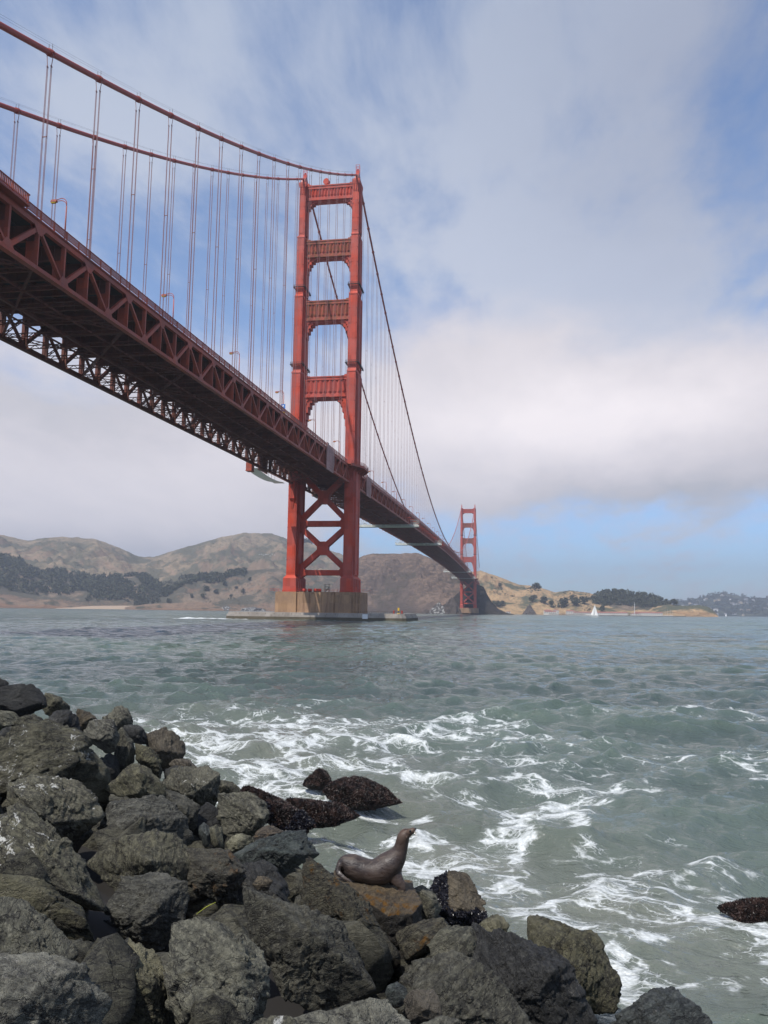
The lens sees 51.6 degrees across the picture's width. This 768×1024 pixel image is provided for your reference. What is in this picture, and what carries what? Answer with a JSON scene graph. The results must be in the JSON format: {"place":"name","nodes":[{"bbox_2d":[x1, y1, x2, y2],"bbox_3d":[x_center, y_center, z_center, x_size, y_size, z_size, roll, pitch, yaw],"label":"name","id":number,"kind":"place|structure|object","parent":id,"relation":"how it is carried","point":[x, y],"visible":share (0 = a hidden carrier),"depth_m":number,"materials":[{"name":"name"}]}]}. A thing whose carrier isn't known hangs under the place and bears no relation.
{"place":"outdoors","nodes":[
{"label":"outdoors","id":0,"kind":"place"},
{"bbox_2d":[0,596,81,607],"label":"hill bluff","id":1,"kind":"structure","parent":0,"point":[5,602],"depth_m":2156.37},
{"bbox_2d":[0,560,161,606],"bbox_3d":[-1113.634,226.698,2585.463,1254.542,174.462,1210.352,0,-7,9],"label":"hillside","id":2,"kind":"structure","parent":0,"point":[76,598],"depth_m":2243.80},
{"bbox_2d":[0,552,163,601],"bbox_3d":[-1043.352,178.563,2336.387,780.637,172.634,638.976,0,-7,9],"label":"woodland","id":3,"kind":"object","parent":2,"relation":"on","point":[100,583],"visible":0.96,"depth_m":2346.33,"materials":[{"name":"green plant"}]},
{"bbox_2d":[56,606,128,608],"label":"beach","id":4,"kind":"structure","parent":0,"point":[103,607],"depth_m":2192.63,"materials":[{"name":"sand"}]},
{"bbox_2d":[0,533,342,586],"bbox_3d":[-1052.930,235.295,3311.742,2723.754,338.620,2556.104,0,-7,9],"label":"hill","id":5,"kind":"structure","parent":0,"point":[228,553],"depth_m":2988.79,"materials":[{"name":"plant"}]},
{"bbox_2d":[81,570,183,585],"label":"woodland","id":6,"kind":"object","parent":5,"relation":"on","point":[169,581],"visible":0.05,"depth_m":2608.91,"materials":[{"name":"green plant"}]},
{"bbox_2d":[1,535,341,579],"bbox_3d":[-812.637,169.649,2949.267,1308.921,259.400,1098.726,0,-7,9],"label":"shrubs","id":7,"kind":"object","parent":5,"relation":"on","point":[121,559],"visible":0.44,"depth_m":3076.22,"materials":[{"name":"green plant"}]},
{"bbox_2d":[125,602,274,610],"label":"hill bluff","id":8,"kind":"structure","parent":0,"point":[190,606],"depth_m":2150.33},
{"bbox_2d":[78,846,385,1017],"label":"shore bank","id":9,"kind":"structure","parent":0,"point":[276,1004],"depth_m":8.09,"materials":[{"name":"stone"}]},
{"bbox_2d":[0,678,8,686],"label":"boulder","id":10,"kind":"object","parent":9,"relation":"on","point":[4,683],"visible":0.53,"depth_m":19.04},
{"bbox_2d":[0,726,11,736],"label":"boulder","id":11,"kind":"object","parent":9,"relation":"on","point":[4,731],"visible":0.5,"depth_m":13.57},
{"bbox_2d":[0,710,18,729],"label":"boulder","id":12,"kind":"object","parent":9,"relation":"on","point":[7,718],"visible":0.73,"depth_m":14.93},
{"bbox_2d":[0,683,46,716],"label":"boulder","id":13,"kind":"object","parent":9,"relation":"on","point":[20,700],"visible":0.88,"depth_m":16.90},
{"bbox_2d":[13,714,42,726],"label":"boulder","id":14,"kind":"object","parent":9,"relation":"on","point":[19,721],"visible":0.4,"depth_m":14.53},
{"bbox_2d":[0,896,78,960],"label":"boulder","id":15,"kind":"object","parent":9,"relation":"on","point":[26,926],"visible":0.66,"depth_m":5.47,"materials":[{"name":"stone"}]},
{"bbox_2d":[0,873,94,941],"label":"boulder","id":16,"kind":"object","parent":9,"relation":"on","point":[67,916],"visible":0.48,"depth_m":6.53,"materials":[{"name":"stone"}]},
{"bbox_2d":[0,803,106,911],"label":"boulder","id":17,"kind":"object","parent":9,"relation":"on","point":[62,861],"visible":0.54,"depth_m":7.54,"materials":[{"name":"stone"}]},
{"bbox_2d":[0,719,110,803],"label":"boulder","id":18,"kind":"object","parent":9,"relation":"on","point":[49,747],"visible":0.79,"depth_m":12.81,"materials":[{"name":"stone"}]},
{"bbox_2d":[6,774,104,841],"bbox_3d":[-4.578,4.142,10.957,0.983,1.021,1.027,-4,-8,33],"label":"boulder","id":19,"kind":"object","parent":9,"relation":"on","point":[71,810],"visible":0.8,"depth_m":10.83,"materials":[{"name":"stone"}]},
{"bbox_2d":[0,952,111,1023],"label":"boulder","id":20,"kind":"object","parent":9,"relation":"on","point":[42,988],"visible":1,"depth_m":4.25,"materials":[{"name":"stone"}]},
{"bbox_2d":[42,693,69,715],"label":"boulder","id":21,"kind":"object","parent":9,"relation":"on","point":[55,702],"visible":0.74,"depth_m":17.92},
{"bbox_2d":[48,710,79,729],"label":"boulder","id":22,"kind":"object","parent":9,"relation":"on","point":[69,718],"visible":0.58,"depth_m":15.12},
{"bbox_2d":[76,709,96,730],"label":"boulder","id":23,"kind":"object","parent":9,"relation":"on","point":[85,717],"visible":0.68,"depth_m":17.89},
{"bbox_2d":[83,719,119,753],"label":"boulder","id":24,"kind":"object","parent":9,"relation":"on","point":[103,735],"visible":0.97,"depth_m":14.89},
{"bbox_2d":[100,753,120,793],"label":"boulder","id":25,"kind":"object","parent":9,"relation":"on","point":[111,762],"visible":0.41,"depth_m":15.12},
{"bbox_2d":[102,705,132,730],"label":"boulder","id":26,"kind":"object","parent":9,"relation":"on","point":[120,716],"visible":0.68,"depth_m":17.43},
{"bbox_2d":[114,727,135,771],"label":"boulder","id":27,"kind":"object","parent":9,"relation":"on","point":[125,753],"visible":0.89,"depth_m":15.31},
{"bbox_2d":[124,724,146,744],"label":"boulder","id":28,"kind":"object","parent":9,"relation":"on","point":[136,734],"visible":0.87,"depth_m":16.71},
{"bbox_2d":[103,918,168,951],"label":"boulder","id":29,"kind":"object","parent":9,"relation":"on","point":[109,922],"visible":0.02,"depth_m":8.12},
{"bbox_2d":[86,828,190,890],"bbox_3d":[-2.867,4.248,9.621,1.259,0.765,0.700,6,-9,-38],"label":"boulder","id":30,"kind":"object","parent":9,"relation":"on","point":[152,850],"visible":0.64,"depth_m":9.47,"materials":[{"name":"stone"}]},
{"bbox_2d":[104,871,189,951],"bbox_3d":[-2.345,3.978,7.907,0.785,0.697,0.661,0,-7,9],"label":"boulder","id":31,"kind":"object","parent":9,"relation":"on","point":[147,910],"visible":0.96,"depth_m":7.77,"materials":[{"name":"stone"}]},
{"bbox_2d":[128,938,168,1023],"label":"boulder","id":32,"kind":"object","parent":9,"relation":"on","point":[151,998],"visible":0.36,"depth_m":5.51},
{"bbox_2d":[135,743,162,778],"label":"boulder","id":33,"kind":"object","parent":9,"relation":"on","point":[148,757],"visible":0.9,"depth_m":15.20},
{"bbox_2d":[146,727,185,770],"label":"boulder","id":34,"kind":"object","parent":9,"relation":"on","point":[166,745],"visible":0.75,"depth_m":16.86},
{"bbox_2d":[163,765,178,780],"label":"boulder","id":35,"kind":"object","parent":9,"relation":"on","point":[166,772],"visible":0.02,"depth_m":15.38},
{"bbox_2d":[169,759,196,767],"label":"boulder","id":36,"kind":"object","parent":9,"relation":"on","point":[183,762],"visible":0.52,"depth_m":15.76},
{"bbox_2d":[166,789,200,830],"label":"boulder","id":37,"kind":"object","parent":9,"relation":"on","point":[188,808],"visible":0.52,"depth_m":12.63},
{"bbox_2d":[163,765,220,805],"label":"boulder","id":38,"kind":"object","parent":9,"relation":"on","point":[200,785],"visible":0.77,"depth_m":13.85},
{"bbox_2d":[199,822,210,847],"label":"boulder","id":39,"kind":"object","parent":9,"relation":"on","point":[204,832],"visible":1,"depth_m":11.94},
{"bbox_2d":[0,763,431,1023],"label":"rubble","id":40,"kind":"object","parent":9,"relation":"on","point":[111,962],"visible":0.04,"depth_m":7.33,"materials":[{"name":"stone"}]},
{"bbox_2d":[105,764,166,797],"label":"boulder","id":41,"kind":"object","parent":40,"relation":"on","point":[134,781],"visible":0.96,"depth_m":13.06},
{"bbox_2d":[96,794,194,845],"bbox_3d":[-3.430,4.537,11.417,1.158,0.879,0.844,7,-10,-43],"label":"boulder","id":42,"kind":"object","parent":40,"relation":"on","point":[161,813],"visible":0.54,"depth_m":11.28,"materials":[{"name":"stone"}]},
{"bbox_2d":[191,802,226,848],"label":"boulder","id":43,"kind":"object","parent":40,"relation":"on","point":[207,813],"visible":0.23,"depth_m":12.95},
{"bbox_2d":[186,847,246,904],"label":"boulder","id":44,"kind":"object","parent":40,"relation":"on","point":[218,876],"visible":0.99,"depth_m":9.57,"materials":[{"name":"stone"}]},
{"bbox_2d":[226,833,252,853],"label":"boulder","id":45,"kind":"object","parent":40,"relation":"on","point":[237,842],"visible":0.76,"depth_m":11.85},
{"bbox_2d":[300,857,400,960],"bbox_3d":[-0.406,4.373,8.791,1.117,1.021,0.495,-3,-8,31],"label":"boulder","id":46,"kind":"object","parent":40,"relation":"on","point":[323,891],"visible":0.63,"depth_m":8.75,"materials":[{"name":"stone"}]},
{"bbox_2d":[333,871,422,967],"bbox_3d":[-0.106,4.945,9.652,1.034,1.025,1.476,2,-7,-7],"label":"boulder","id":47,"kind":"object","parent":40,"relation":"on","point":[395,909],"visible":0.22,"depth_m":9.15,"materials":[{"name":"stone"}]},
{"bbox_2d":[335,828,415,890],"bbox_3d":[-0.095,4.263,9.736,0.993,0.800,0.346,1,-7,2],"label":"sea lion","id":48,"kind":"object","parent":47,"relation":"on","point":[386,867],"visible":0.98,"depth_m":9.61},
{"bbox_2d":[396,917,447,959],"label":"boulder","id":49,"kind":"object","parent":40,"relation":"on","point":[413,940],"visible":0.77,"depth_m":8.83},
{"bbox_2d":[395,949,530,1023],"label":"boulder","id":50,"kind":"object","parent":40,"relation":"on","point":[469,990],"visible":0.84,"depth_m":6.82,"materials":[{"name":"stone"}]},
{"bbox_2d":[471,922,597,1023],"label":"boulder","id":51,"kind":"object","parent":40,"relation":"on","point":[542,984],"visible":0.69,"depth_m":7.52,"materials":[{"name":"stone"}]},
{"bbox_2d":[209,824,223,848],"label":"boulder","id":52,"kind":"object","parent":9,"relation":"on","point":[216,836],"visible":0.98,"depth_m":11.95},
{"bbox_2d":[163,916,270,1023],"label":"boulder","id":53,"kind":"object","parent":9,"relation":"on","point":[207,957],"visible":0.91,"depth_m":5.50,"materials":[{"name":"stone"}]},
{"bbox_2d":[219,780,240,793],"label":"boulder","id":54,"kind":"object","parent":9,"relation":"on","point":[226,787],"visible":0.62,"depth_m":14.54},
{"bbox_2d":[216,791,269,838],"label":"boulder","id":55,"kind":"object","parent":9,"relation":"on","point":[247,813],"visible":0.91,"depth_m":12.69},
{"bbox_2d":[252,876,272,890],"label":"boulder","id":56,"kind":"object","parent":9,"relation":"on","point":[263,883],"visible":1,"depth_m":9.16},
{"bbox_2d":[237,859,289,902],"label":"boulder","id":57,"kind":"object","parent":9,"relation":"on","point":[278,885],"visible":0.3,"depth_m":10.19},
{"bbox_2d":[253,825,282,840],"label":"boulder","id":58,"kind":"object","parent":9,"relation":"on","point":[265,831],"visible":0.51,"depth_m":12.07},
{"bbox_2d":[253,1015,298,1023],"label":"boulder","id":59,"kind":"object","parent":9,"relation":"on","point":[275,1019],"visible":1,"depth_m":4.92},
{"bbox_2d":[234,830,319,877],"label":"boulder","id":60,"kind":"object","parent":9,"relation":"on","point":[286,853],"visible":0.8,"depth_m":11.21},
{"bbox_2d":[239,785,316,833],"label":"boulder","id":61,"kind":"object","parent":9,"relation":"on","point":[284,816],"visible":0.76,"depth_m":13.29,"materials":[{"name":"black"}]},
{"bbox_2d":[242,885,375,1011],"bbox_3d":[-0.700,3.998,7.259,1.163,1.106,0.714,3,-7,-18],"label":"boulder","id":62,"kind":"object","parent":9,"relation":"on","point":[314,961],"visible":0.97,"depth_m":7.03,"materials":[{"name":"stone"}]},
{"bbox_2d":[303,768,331,789],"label":"boulder","id":63,"kind":"object","parent":9,"relation":"on","point":[318,779],"visible":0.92,"depth_m":20.36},
{"bbox_2d":[286,797,360,827],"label":"boulder","id":64,"kind":"object","parent":9,"relation":"on","point":[323,814],"visible":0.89,"depth_m":15.08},
{"bbox_2d":[293,997,410,1023],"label":"boulder","id":65,"kind":"object","parent":9,"relation":"on","point":[370,1010],"visible":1,"depth_m":5.12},
{"bbox_2d":[385,982,407,1007],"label":"boulder","id":66,"kind":"object","parent":9,"relation":"on","point":[396,993],"visible":0.92,"depth_m":6.66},
{"bbox_2d":[403,989,441,1022],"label":"boulder","id":67,"kind":"object","parent":9,"relation":"on","point":[422,1005],"visible":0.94,"depth_m":5.86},
{"bbox_2d":[414,885,441,919],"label":"boulder","id":68,"kind":"object","parent":9,"relation":"on","point":[432,907],"visible":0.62,"depth_m":9.80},
{"bbox_2d":[421,1015,459,1023],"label":"boulder","id":69,"kind":"object","parent":9,"relation":"on","point":[442,1019],"visible":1,"depth_m":5.21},
{"bbox_2d":[427,925,476,956],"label":"boulder","id":70,"kind":"object","parent":9,"relation":"on","point":[459,938],"visible":0.69,"depth_m":7.96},
{"bbox_2d":[429,870,487,925],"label":"boulder","id":71,"kind":"object","parent":9,"relation":"on","point":[461,901],"visible":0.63,"depth_m":10.26,"materials":[{"name":"black"}]},
{"bbox_2d":[479,914,509,931],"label":"boulder","id":72,"kind":"object","parent":9,"relation":"on","point":[492,922],"visible":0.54,"depth_m":9.18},
{"bbox_2d":[527,914,621,1014],"bbox_3d":[2.031,4.969,8.688,0.908,0.947,0.840,3,-7,-16],"label":"boulder","id":73,"kind":"object","parent":9,"relation":"on","point":[583,952],"visible":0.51,"depth_m":8.49,"materials":[{"name":"stone"}]},
{"bbox_2d":[134,568,337,609],"bbox_3d":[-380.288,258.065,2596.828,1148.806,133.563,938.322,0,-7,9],"label":"hill middle spur","id":74,"kind":"structure","parent":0,"point":[266,580],"depth_m":2300.63,"materials":[{"name":"plant"}]},
{"bbox_2d":[134,590,160,605],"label":"woodland","id":75,"kind":"object","parent":74,"relation":"on","point":[147,600],"visible":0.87,"depth_m":2260.20,"materials":[{"name":"green plant"}]},
{"bbox_2d":[157,567,247,596],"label":"woodland","id":76,"kind":"object","parent":74,"relation":"on","point":[167,590],"visible":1,"depth_m":2376.19,"materials":[{"name":"green plant"}]},
{"bbox_2d":[0,608,767,1023],"bbox_3d":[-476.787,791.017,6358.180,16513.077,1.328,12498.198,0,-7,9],"label":"water","id":77,"kind":"structure","parent":0,"point":[604,778],"depth_m":27.14,"materials":[{"name":"liquid"}]},
{"bbox_2d":[240,607,265,610],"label":"sea rock","id":78,"kind":"object","parent":77,"relation":"in","point":[251,609],"visible":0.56,"depth_m":2157.23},
{"bbox_2d":[226,611,417,620],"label":"concrete fender","id":79,"kind":"object","parent":77,"relation":"in","point":[322,616],"visible":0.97,"depth_m":352.45,"materials":[{"name":"grey concrete"}]},
{"bbox_2d":[0,16,479,612],"bbox_3d":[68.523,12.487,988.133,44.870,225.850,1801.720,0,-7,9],"label":"suspension bridge","id":80,"kind":"structure","parent":79,"relation":"on","point":[54,284],"depth_m":257.04,"materials":[{"name":"red paint"}]},
{"bbox_2d":[50,198,66,238],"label":"street lamp","id":81,"kind":"object","parent":80,"relation":"on","point":[53,201],"visible":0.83,"depth_m":141.90,"materials":[{"name":"metal"}]},
{"bbox_2d":[161,293,173,317],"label":"street lamp","id":82,"kind":"object","parent":80,"relation":"on","point":[164,295],"visible":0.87,"depth_m":186.72,"materials":[{"name":"metal"}]},
{"bbox_2d":[245,462,253,471],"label":"work cabin","id":83,"kind":"object","parent":80,"relation":"hanging from","point":[249,467],"visible":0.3,"depth_m":324.25,"materials":[{"name":"red metal"}]},
{"bbox_2d":[251,468,282,483],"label":"hanging net","id":84,"kind":"object","parent":80,"relation":"hanging from","point":[259,474],"visible":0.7,"depth_m":343.01,"materials":[{"name":"green"}]},
{"bbox_2d":[359,520,418,527],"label":"work platform","id":85,"kind":"structure","parent":80,"relation":"on","point":[390,526],"depth_m":595.82,"materials":[{"name":"metal"}]},
{"bbox_2d":[395,540,441,544],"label":"work platform","id":86,"kind":"structure","parent":80,"relation":"on","point":[399,543],"depth_m":788.77,"materials":[{"name":"metal"}]},
{"bbox_2d":[322,775,402,810],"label":"boulder","id":87,"kind":"object","parent":77,"relation":"on","point":[356,792],"visible":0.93,"depth_m":18.00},
{"bbox_2d":[428,602,444,613],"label":"sea rock","id":88,"kind":"object","parent":77,"relation":"in","point":[438,608],"visible":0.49,"depth_m":1613.90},
{"bbox_2d":[523,603,536,614],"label":"sea stack","id":89,"kind":"object","parent":77,"relation":"in","point":[529,610],"visible":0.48,"depth_m":2188.63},
{"bbox_2d":[544,611,556,614],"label":"building","id":90,"kind":"structure","parent":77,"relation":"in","point":[550,612],"depth_m":2164.57,"materials":[{"name":"beige"}]},
{"bbox_2d":[573,612,591,614],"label":"building","id":91,"kind":"structure","parent":77,"relation":"in","point":[587,613],"depth_m":2150.40,"materials":[{"name":"beige"}]},
{"bbox_2d":[589,606,598,616],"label":"sailboat","id":92,"kind":"object","parent":77,"relation":"on","point":[594,612],"visible":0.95,"depth_m":1102.99,"materials":[{"name":"fabric"}]},
{"bbox_2d":[597,612,612,614],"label":"building","id":93,"kind":"structure","parent":77,"relation":"on","point":[605,613],"depth_m":2141.32,"materials":[{"name":"beige"}]},
{"bbox_2d":[613,612,627,614],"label":"building","id":94,"kind":"structure","parent":77,"relation":"on","point":[620,613],"depth_m":2135.56,"materials":[{"name":"beige"}]},
{"bbox_2d":[601,615,685,616],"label":"breakwater","id":95,"kind":"object","parent":77,"relation":"in","point":[632,615],"visible":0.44,"depth_m":2087.76,"materials":[{"name":"grey"}]},
{"bbox_2d":[635,612,662,615],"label":"building","id":96,"kind":"structure","parent":77,"relation":"on","point":[651,613],"depth_m":2117.16,"materials":[{"name":"beige"}]},
{"bbox_2d":[610,986,712,1023],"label":"boulder","id":97,"kind":"object","parent":77,"relation":"in","point":[668,1005],"visible":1,"depth_m":7.88,"materials":[{"name":"stone"}]},
{"bbox_2d":[717,896,767,922],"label":"boulder","id":98,"kind":"object","parent":77,"relation":"in","point":[750,910],"visible":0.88,"depth_m":11.40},
{"bbox_2d":[0,0,767,599],"label":"sky","id":99,"kind":"structure","parent":0,"point":[566,201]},
{"bbox_2d":[328,553,465,612],"bbox_3d":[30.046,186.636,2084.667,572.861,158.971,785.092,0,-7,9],"label":"hill headland","id":100,"kind":"structure","parent":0,"point":[411,582],"depth_m":1915.57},
{"bbox_2d":[443,585,513,614],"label":"hill","id":101,"kind":"structure","parent":0,"point":[485,605],"depth_m":1660.34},
{"bbox_2d":[472,570,684,615],"bbox_3d":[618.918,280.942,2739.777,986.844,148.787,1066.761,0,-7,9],"label":"hill golden","id":102,"kind":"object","parent":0,"point":[518,602],"visible":0.38,"depth_m":2444.93,"materials":[{"name":"soil"}]},
{"bbox_2d":[531,582,541,588],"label":"tree","id":103,"kind":"object","parent":102,"relation":"on","point":[536,585],"visible":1,"depth_m":2574.43,"materials":[{"name":"green plant"}]},
{"bbox_2d":[490,576,590,610],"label":"shrubs","id":104,"kind":"object","parent":102,"relation":"on","point":[589,609],"visible":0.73,"depth_m":2532.34,"materials":[{"name":"green plant"}]},
{"bbox_2d":[540,596,547,602],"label":"tree","id":105,"kind":"object","parent":102,"relation":"on","point":[542,598],"visible":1,"depth_m":2357.32,"materials":[{"name":"green plant"}]},
{"bbox_2d":[557,597,567,607],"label":"tree","id":106,"kind":"object","parent":102,"relation":"on","point":[563,602],"visible":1,"depth_m":2328.12,"materials":[{"name":"green plant"}]},
{"bbox_2d":[570,597,581,605],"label":"tree","id":107,"kind":"object","parent":102,"relation":"on","point":[575,600],"visible":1,"depth_m":2312.67,"materials":[{"name":"green plant"}]},
{"bbox_2d":[579,596,589,603],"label":"tree","id":108,"kind":"object","parent":102,"relation":"on","point":[584,600],"visible":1,"depth_m":2329.77,"materials":[{"name":"green plant"}]},
{"bbox_2d":[600,594,652,610],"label":"hillside","id":109,"kind":"structure","parent":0,"point":[626,607],"depth_m":2342.76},
{"bbox_2d":[587,588,670,607],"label":"woodland","id":110,"kind":"object","parent":109,"relation":"on","point":[640,599],"visible":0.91,"depth_m":2383.87,"materials":[{"name":"green plant"}]},
{"bbox_2d":[648,605,717,616],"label":"hill low point","id":111,"kind":"structure","parent":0,"point":[696,611],"depth_m":2252.29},
{"bbox_2d":[670,593,767,616],"bbox_3d":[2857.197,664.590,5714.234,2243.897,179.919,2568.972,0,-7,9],"label":"distant hill","id":112,"kind":"structure","parent":0,"point":[727,607],"depth_m":5254.67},
{"bbox_2d":[669,591,767,614],"bbox_3d":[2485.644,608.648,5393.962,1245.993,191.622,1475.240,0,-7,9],"label":"woodland","id":113,"kind":"object","parent":112,"relation":"on","point":[757,599],"visible":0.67,"depth_m":5478.47,"materials":[{"name":"green plant"}]},
{"label":"sea bed","id":114,"kind":"structure","parent":0,"visible":0},
{"bbox_2d":[444,597,461,613],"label":"sea rock","id":115,"kind":"object","parent":114,"relation":"on","point":[451,606],"visible":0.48,"depth_m":1610.88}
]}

